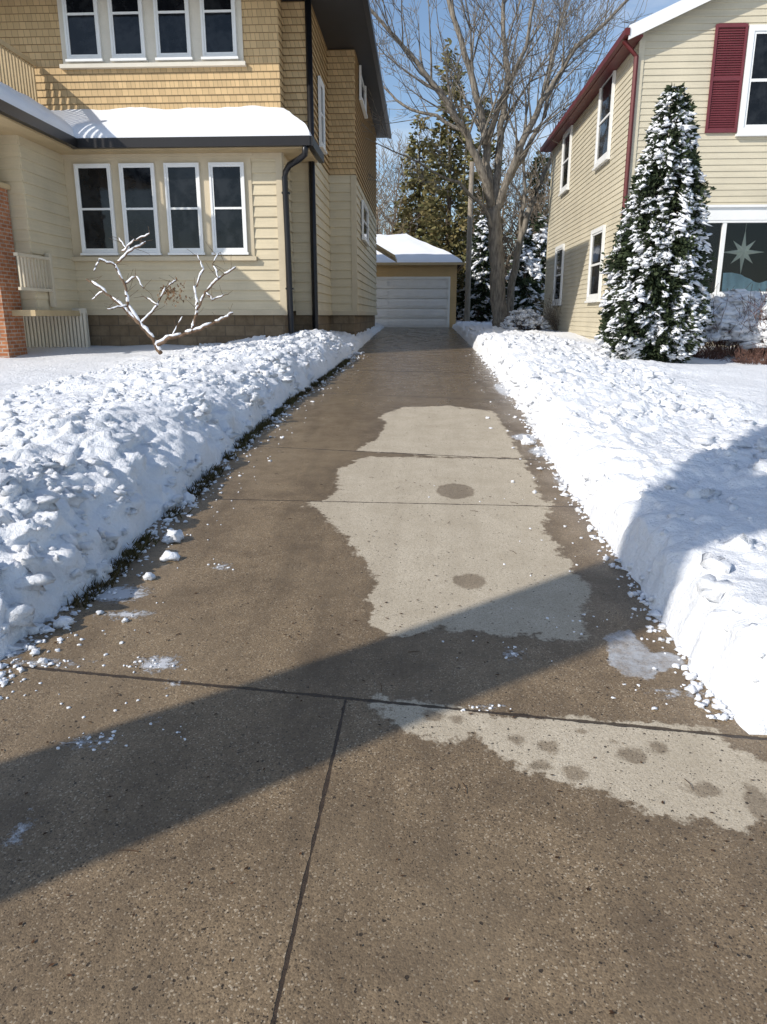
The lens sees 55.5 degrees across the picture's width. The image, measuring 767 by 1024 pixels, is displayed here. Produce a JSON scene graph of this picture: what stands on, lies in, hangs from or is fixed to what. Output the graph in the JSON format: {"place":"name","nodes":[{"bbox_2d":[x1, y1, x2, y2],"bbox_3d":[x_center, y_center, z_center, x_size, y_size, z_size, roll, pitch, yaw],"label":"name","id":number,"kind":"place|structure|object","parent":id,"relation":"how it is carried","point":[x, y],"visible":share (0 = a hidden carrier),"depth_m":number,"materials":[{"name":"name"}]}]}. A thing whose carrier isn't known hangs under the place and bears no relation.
{"place":"outdoors","nodes":[
{"label":"outdoors","id":0,"kind":"place"},
{"bbox_2d":[0,323,383,659],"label":"snowy lawn","id":1,"kind":"structure","parent":0,"point":[108,452],"depth_m":6.21,"materials":[{"name":"white snow"}]},
{"bbox_2d":[86,227,235,354],"bbox_3d":[-3.910,-3.865,12.859,2.676,2.138,0.676,-1,15,-3],"label":"snowy shrub","id":2,"kind":"object","parent":1,"relation":"on","point":[131,313],"visible":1,"depth_m":12.88,"materials":[{"name":"white snow"}]},
{"bbox_2d":[61,358,350,608],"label":"grass","id":3,"kind":"structure","parent":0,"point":[209,477],"depth_m":6.15,"materials":[{"name":"plant"}]},
{"bbox_2d":[0,665,766,1023],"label":"sidewalk","id":4,"kind":"structure","parent":0,"point":[494,897],"depth_m":2.23,"materials":[{"name":"concrete"}]},
{"bbox_2d":[27,485,681,750],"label":"snow grains","id":5,"kind":"object","parent":4,"relation":"on","point":[115,710],"visible":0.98,"depth_m":3.17},
{"bbox_2d":[1,394,763,1022],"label":"leaf litter","id":6,"kind":"object","parent":4,"relation":"on","point":[379,724],"visible":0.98,"depth_m":2.59,"materials":[{"name":"brown plant"}]},
{"bbox_2d":[0,327,766,738],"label":"driveway","id":7,"kind":"structure","parent":0,"point":[326,487],"depth_m":4.35,"materials":[{"name":"concrete"}]},
{"bbox_2d":[25,623,43,634],"bbox_3d":[-1.772,0.593,3.702,0.088,0.064,0.084,1,15,3],"label":"snow chunk","id":8,"kind":"object","parent":7,"relation":"on","point":[33,630],"visible":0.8,"depth_m":3.68,"materials":[{"name":"white snow"}]},
{"bbox_2d":[53,616,74,628],"bbox_3d":[-1.656,0.570,3.765,0.100,0.076,0.092,-12,19,-37],"label":"snow chunk","id":9,"kind":"object","parent":7,"relation":"on","point":[61,622],"visible":0.98,"depth_m":3.74,"materials":[{"name":"white snow"}]},
{"bbox_2d":[143,572,155,580],"bbox_3d":[-1.402,0.385,4.360,0.085,0.056,0.069,1,15,3],"label":"snow chunk","id":10,"kind":"object","parent":7,"relation":"on","point":[150,576],"visible":1,"depth_m":4.34,"materials":[{"name":"white snow"}]},
{"bbox_2d":[160,550,179,561],"bbox_3d":[-1.365,0.288,4.651,0.114,0.073,0.092,7,17,25],"label":"snow chunk","id":11,"kind":"object","parent":7,"relation":"on","point":[168,555],"visible":1,"depth_m":4.63,"materials":[{"name":"white snow"}]},
{"bbox_2d":[161,530,183,543],"bbox_3d":[-1.446,0.170,5.000,0.147,0.116,0.151,1,15,3],"label":"snow chunk","id":12,"kind":"object","parent":7,"relation":"on","point":[170,536],"visible":0.99,"depth_m":4.96,"materials":[{"name":"white snow"}]},
{"bbox_2d":[0,351,367,699],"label":"snow crumbs","id":13,"kind":"object","parent":7,"relation":"on","point":[12,650],"visible":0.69,"depth_m":4.20,"materials":[{"name":"white snow"}]},
{"bbox_2d":[182,491,195,501],"bbox_3d":[-1.585,-0.117,5.895,0.128,0.106,0.110,1,15,3],"label":"snow chunk","id":14,"kind":"object","parent":7,"relation":"on","point":[187,496],"visible":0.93,"depth_m":5.87,"materials":[{"name":"white snow"}]},
{"bbox_2d":[520,435,535,444],"bbox_3d":[1.569,-0.771,7.938,0.136,0.129,0.180,-3,15,-12],"label":"snow chunk","id":15,"kind":"object","parent":7,"relation":"on","point":[526,440],"visible":1,"depth_m":7.90,"materials":[{"name":"white snow"}]},
{"bbox_2d":[469,352,734,720],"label":"snow crumbs","id":16,"kind":"object","parent":7,"relation":"on","point":[693,687],"visible":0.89,"depth_m":3.87,"materials":[{"name":"white snow"}]},
{"bbox_2d":[369,0,680,251],"label":"sky","id":17,"kind":"structure","parent":0,"point":[653,6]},
{"bbox_2d":[452,319,766,734],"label":"snowy lawn","id":18,"kind":"structure","parent":0,"point":[661,466],"depth_m":5.40,"materials":[{"name":"white snow"}]},
{"bbox_2d":[402,38,488,306],"bbox_3d":[3.483,-17.266,38.966,5.088,14.075,4.967,1,15,3],"label":"woodland evergreen","id":19,"kind":"object","parent":18,"relation":"on","point":[454,242],"visible":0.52,"depth_m":38.27,"materials":[{"name":"green plant"}]},
{"bbox_2d":[456,252,462,319],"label":"spruce","id":20,"kind":"object","parent":18,"relation":"on","point":[458,317],"visible":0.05,"depth_m":41.57,"materials":[{"name":"green plant"}]},
{"bbox_2d":[378,185,547,319],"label":"woodland brush","id":21,"kind":"object","parent":18,"relation":"on","point":[457,225],"visible":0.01,"depth_m":43.62,"materials":[{"name":"plant"}]},
{"bbox_2d":[464,162,473,321],"bbox_3d":[3.695,-11.414,31.469,0.263,6.789,0.269,1,15,3],"label":"utility pole","id":22,"kind":"object","parent":18,"relation":"on","point":[468,256],"visible":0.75,"depth_m":31.40,"materials":[{"name":"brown wood"}]},
{"bbox_2d":[456,214,492,320],"bbox_3d":[4.853,-11.943,36.017,2.577,5.331,2.485,1,15,3],"label":"spruce","id":23,"kind":"object","parent":18,"relation":"on","point":[482,304],"visible":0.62,"depth_m":35.57,"materials":[{"name":"green plant"}]},
{"bbox_2d":[460,96,513,311],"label":"woodland evergreen","id":24,"kind":"object","parent":18,"relation":"on","point":[492,158],"visible":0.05,"depth_m":45.51,"materials":[{"name":"green plant"}]},
{"bbox_2d":[360,0,651,326],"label":"bare tree","id":25,"kind":"object","parent":18,"relation":"on","point":[494,193],"visible":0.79,"depth_m":23.84,"materials":[{"name":"brown plant"}]},
{"bbox_2d":[505,220,543,320],"bbox_3d":[6.588,-11.112,33.967,2.402,4.794,2.207,1,15,3],"label":"spruce","id":26,"kind":"object","parent":18,"relation":"on","point":[526,282],"visible":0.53,"depth_m":33.65,"materials":[{"name":"green plant"}]},
{"bbox_2d":[505,150,550,281],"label":"woodland evergreen","id":27,"kind":"object","parent":18,"relation":"on","point":[534,169],"visible":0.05,"depth_m":47.36,"materials":[{"name":"green plant"}]},
{"bbox_2d":[497,305,560,330],"bbox_3d":[4.513,-6.181,23.511,1.857,0.949,1.886,14,20,42],"label":"twiggy bush","id":28,"kind":"object","parent":18,"relation":"on","point":[533,320],"visible":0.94,"depth_m":23.15,"materials":[{"name":"brown plant"}]},
{"bbox_2d":[520,212,547,315],"bbox_3d":[8.016,-12.525,37.680,2.679,5.590,2.927,1,15,3],"label":"spruce","id":29,"kind":"object","parent":18,"relation":"on","point":[540,252],"visible":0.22,"depth_m":37.10,"materials":[{"name":"green plant"}]},
{"bbox_2d":[528,286,561,330],"bbox_3d":[6.191,-6.671,24.073,2.942,1.571,2.630,-4,16,-15],"label":"twiggy bush","id":30,"kind":"object","parent":18,"relation":"on","point":[555,317],"visible":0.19,"depth_m":23.97,"materials":[{"name":"brown plant"}]},
{"bbox_2d":[454,0,646,315],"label":"leaning tree","id":31,"kind":"object","parent":18,"relation":"on","point":[523,225],"visible":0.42,"depth_m":27.11,"materials":[{"name":"brown plant"}]},
{"bbox_2d":[594,82,716,362],"bbox_3d":[4.979,-4.912,13.010,2.141,4.892,2.250,1,15,3],"label":"snowy evergreen","id":32,"kind":"object","parent":18,"relation":"on","point":[656,297],"visible":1,"depth_m":12.55,"materials":[{"name":"green plant"}]},
{"bbox_2d":[689,338,733,359],"bbox_3d":[6.233,-3.135,14.163,1.075,0.507,0.987,1,15,3],"label":"twiggy bush","id":33,"kind":"object","parent":18,"relation":"on","point":[707,350],"visible":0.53,"depth_m":14.03,"materials":[{"name":"brown plant"}]},
{"bbox_2d":[698,282,766,357],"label":"snowy bush","id":34,"kind":"object","parent":18,"relation":"on","point":[728,311],"visible":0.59,"depth_m":14.14,"materials":[{"name":"white snow"}]},
{"bbox_2d":[717,344,766,364],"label":"twiggy bush","id":35,"kind":"object","parent":18,"relation":"on","point":[756,361],"visible":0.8,"depth_m":13.35,"materials":[{"name":"brown plant"}]},
{"bbox_2d":[724,289,766,355],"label":"snowy bush","id":36,"kind":"object","parent":18,"relation":"on","point":[755,330],"visible":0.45,"depth_m":13.93,"materials":[{"name":"white snow"}]},
{"bbox_3d":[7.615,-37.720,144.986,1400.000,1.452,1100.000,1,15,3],"label":"ground","id":37,"kind":"structure","parent":0,"visible":0},
{"bbox_2d":[0,0,396,357],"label":"shingled house","id":38,"kind":"structure","parent":37,"relation":"on","point":[232,132],"depth_m":16.27,"materials":[{"name":"beige wood"}]},
{"bbox_2d":[61,0,103,62],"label":"window","id":39,"kind":"structure","parent":38,"relation":"in","point":[80,17],"depth_m":16.00,"materials":[{"name":"white paint"}]},
{"bbox_2d":[73,163,119,255],"bbox_3d":[-6.457,-6.774,16.358,0.876,1.915,0.095,1,15,3],"label":"window","id":40,"kind":"structure","parent":38,"relation":"in","point":[93,182],"depth_m":16.36,"materials":[{"name":"glass"}]},
{"bbox_2d":[107,0,147,61],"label":"window","id":41,"kind":"structure","parent":38,"relation":"in","point":[126,22],"depth_m":15.95,"materials":[{"name":"white paint"}]},
{"bbox_2d":[118,163,161,254],"bbox_3d":[-5.458,-6.761,16.309,0.849,1.915,0.095,1,15,3],"label":"window","id":42,"kind":"structure","parent":38,"relation":"in","point":[137,180],"depth_m":16.30,"materials":[{"name":"glass"}]},
{"bbox_2d":[153,0,193,60],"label":"window","id":43,"kind":"structure","parent":38,"relation":"in","point":[171,17],"depth_m":15.90,"materials":[{"name":"white paint"}]},
{"bbox_2d":[163,163,205,254],"bbox_3d":[-4.454,-6.748,16.260,0.845,1.915,0.095,1,15,3],"label":"window","id":44,"kind":"structure","parent":38,"relation":"in","point":[181,180],"depth_m":16.27,"materials":[{"name":"glass"}]},
{"bbox_2d":[199,0,238,60],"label":"window","id":45,"kind":"structure","parent":38,"relation":"in","point":[218,17],"depth_m":15.86,"materials":[{"name":"white paint"}]},
{"bbox_2d":[208,162,248,254],"bbox_3d":[-3.455,-6.735,16.211,0.840,1.915,0.095,1,15,3],"label":"window","id":46,"kind":"structure","parent":38,"relation":"in","point":[226,179],"depth_m":16.22,"materials":[{"name":"glass"}]},
{"bbox_2d":[318,76,326,153],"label":"window","id":47,"kind":"structure","parent":38,"relation":"in","point":[321,88],"depth_m":17.85,"materials":[{"name":"white paint"}]},
{"bbox_2d":[359,65,367,118],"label":"window","id":48,"kind":"structure","parent":38,"relation":"in","point":[362,87],"depth_m":21.20,"materials":[{"name":"white paint"}]},
{"bbox_2d":[361,200,369,246],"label":"window","id":49,"kind":"structure","parent":38,"relation":"in","point":[365,212],"depth_m":22.80,"materials":[{"name":"white paint"}]},
{"bbox_2d":[376,170,419,236],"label":"woodland tree","id":50,"kind":"object","parent":37,"relation":"on","point":[381,208],"visible":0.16,"depth_m":41.13,"materials":[{"name":"plant"}]},
{"bbox_2d":[376,132,423,233],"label":"woodland tree","id":51,"kind":"object","parent":37,"relation":"on","point":[383,163],"visible":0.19,"depth_m":45.11,"materials":[{"name":"plant"}]},
{"bbox_2d":[376,132,425,233],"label":"woodland tree","id":52,"kind":"object","parent":37,"relation":"on","point":[397,177],"visible":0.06,"depth_m":54.41,"materials":[{"name":"plant"}]},
{"bbox_2d":[376,128,436,233],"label":"woodland tree","id":53,"kind":"object","parent":37,"relation":"on","point":[391,178],"visible":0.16,"depth_m":46.52,"materials":[{"name":"plant"}]},
{"bbox_2d":[388,114,446,245],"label":"woodland evergreen","id":54,"kind":"object","parent":37,"relation":"on","point":[408,203],"visible":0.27,"depth_m":42.20,"materials":[{"name":"green plant"}]},
{"bbox_2d":[376,171,462,239],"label":"woodland tree","id":55,"kind":"object","parent":37,"relation":"on","point":[393,207],"visible":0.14,"depth_m":44.21,"materials":[{"name":"plant"}]},
{"bbox_2d":[375,234,464,326],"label":"garage","id":56,"kind":"structure","parent":37,"relation":"on","point":[416,285],"depth_m":33.56,"materials":[{"name":"white paint"}]},
{"bbox_2d":[375,279,447,326],"bbox_3d":[1.193,-9.631,33.738,3.533,2.196,0.145,1,15,3],"label":"garage door","id":57,"kind":"structure","parent":56,"relation":"in","point":[400,302],"depth_m":33.68,"materials":[{"name":"paint"}]},
{"bbox_2d":[385,123,476,230],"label":"woodland tree","id":58,"kind":"object","parent":37,"relation":"on","point":[422,188],"visible":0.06,"depth_m":52.50,"materials":[{"name":"plant"}]},
{"bbox_2d":[391,163,510,247],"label":"woodland tree","id":59,"kind":"object","parent":37,"relation":"on","point":[456,199],"visible":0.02,"depth_m":45.75,"materials":[{"name":"plant"}]},
{"bbox_2d":[452,168,539,289],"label":"woodland tree","id":60,"kind":"object","parent":37,"relation":"on","point":[519,205],"visible":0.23,"depth_m":41.68,"materials":[{"name":"plant"}]},
{"bbox_2d":[460,105,548,281],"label":"woodland tree","id":61,"kind":"object","parent":37,"relation":"on","point":[511,192],"visible":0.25,"depth_m":41.95,"materials":[{"name":"plant"}]},
{"bbox_2d":[474,131,534,268],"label":"woodland tree","id":62,"kind":"object","parent":37,"relation":"on","point":[512,180],"visible":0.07,"depth_m":52.73,"materials":[{"name":"plant"}]},
{"bbox_2d":[476,140,549,272],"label":"woodland tree","id":63,"kind":"object","parent":37,"relation":"on","point":[543,167],"visible":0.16,"depth_m":45.04,"materials":[{"name":"brown plant"}]},
{"bbox_2d":[487,152,550,279],"bbox_3d":[7.853,-15.000,40.368,4.976,9.186,6.543,1,15,3],"label":"woodland tree","id":64,"kind":"object","parent":37,"relation":"on","point":[527,200],"visible":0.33,"depth_m":39.60,"materials":[{"name":"plant"}]},
{"bbox_2d":[506,173,549,286],"bbox_3d":[9.460,-14.271,39.473,5.656,8.236,4.985,1,15,3],"label":"woodland tree","id":65,"kind":"object","parent":37,"relation":"on","point":[541,197],"visible":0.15,"depth_m":38.69,"materials":[{"name":"plant"}]},
{"bbox_2d":[509,143,550,254],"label":"woodland tree","id":66,"kind":"object","parent":37,"relation":"on","point":[537,170],"visible":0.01,"depth_m":51.58,"materials":[{"name":"plant"}]},
{"bbox_2d":[540,0,766,346],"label":"vinyl sided house","id":67,"kind":"structure","parent":37,"relation":"on","point":[712,54],"depth_m":15.89,"materials":[{"name":"beige plastic"}]},
{"bbox_2d":[551,244,564,305],"bbox_3d":[5.690,-7.708,23.794,0.095,1.869,1.455,1,15,3],"label":"window","id":68,"kind":"structure","parent":67,"relation":"in","point":[559,250],"depth_m":23.76,"materials":[{"name":"white paint"}]},
{"bbox_2d":[558,125,572,196],"bbox_3d":[5.683,-10.938,22.773,0.095,1.809,1.387,1,15,3],"label":"window","id":69,"kind":"structure","parent":67,"relation":"in","point":[567,137],"depth_m":22.74,"materials":[{"name":"white paint"}]},
{"bbox_2d":[584,225,605,302],"bbox_3d":[5.421,-6.316,18.682,0.095,1.810,1.461,1,15,3],"label":"window","id":70,"kind":"structure","parent":67,"relation":"in","point":[597,239],"depth_m":18.66,"materials":[{"name":"white paint"}]},
{"bbox_2d":[592,70,615,170],"bbox_3d":[5.429,-9.651,17.950,0.095,2.035,1.522,1,15,3],"label":"window","id":71,"kind":"structure","parent":67,"relation":"in","point":[605,101],"depth_m":17.93,"materials":[{"name":"white paint"}]},
{"bbox_2d":[704,204,766,297],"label":"picture window","id":72,"kind":"structure","parent":67,"relation":"in","point":[754,213],"depth_m":15.94,"materials":[{"name":"white paint"}]},
{"bbox_2d":[724,223,761,273],"bbox_3d":[8.044,-5.996,16.253,0.940,1.318,0.140,1,15,3],"label":"star ornament","id":73,"kind":"object","parent":67,"relation":"attached to","point":[743,251],"visible":0.91,"depth_m":16.27,"materials":[{"name":"metal"}]},
{"bbox_2d":[722,273,766,291],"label":"window drape","id":74,"kind":"object","parent":67,"relation":"hanging from","point":[730,281],"depth_m":16.49,"materials":[{"name":"teal fabric"}]},
{"bbox_2d":[735,24,766,136],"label":"window","id":75,"kind":"structure","parent":67,"relation":"in","point":[752,118],"depth_m":15.29,"materials":[{"name":"white paint"}]}
]}

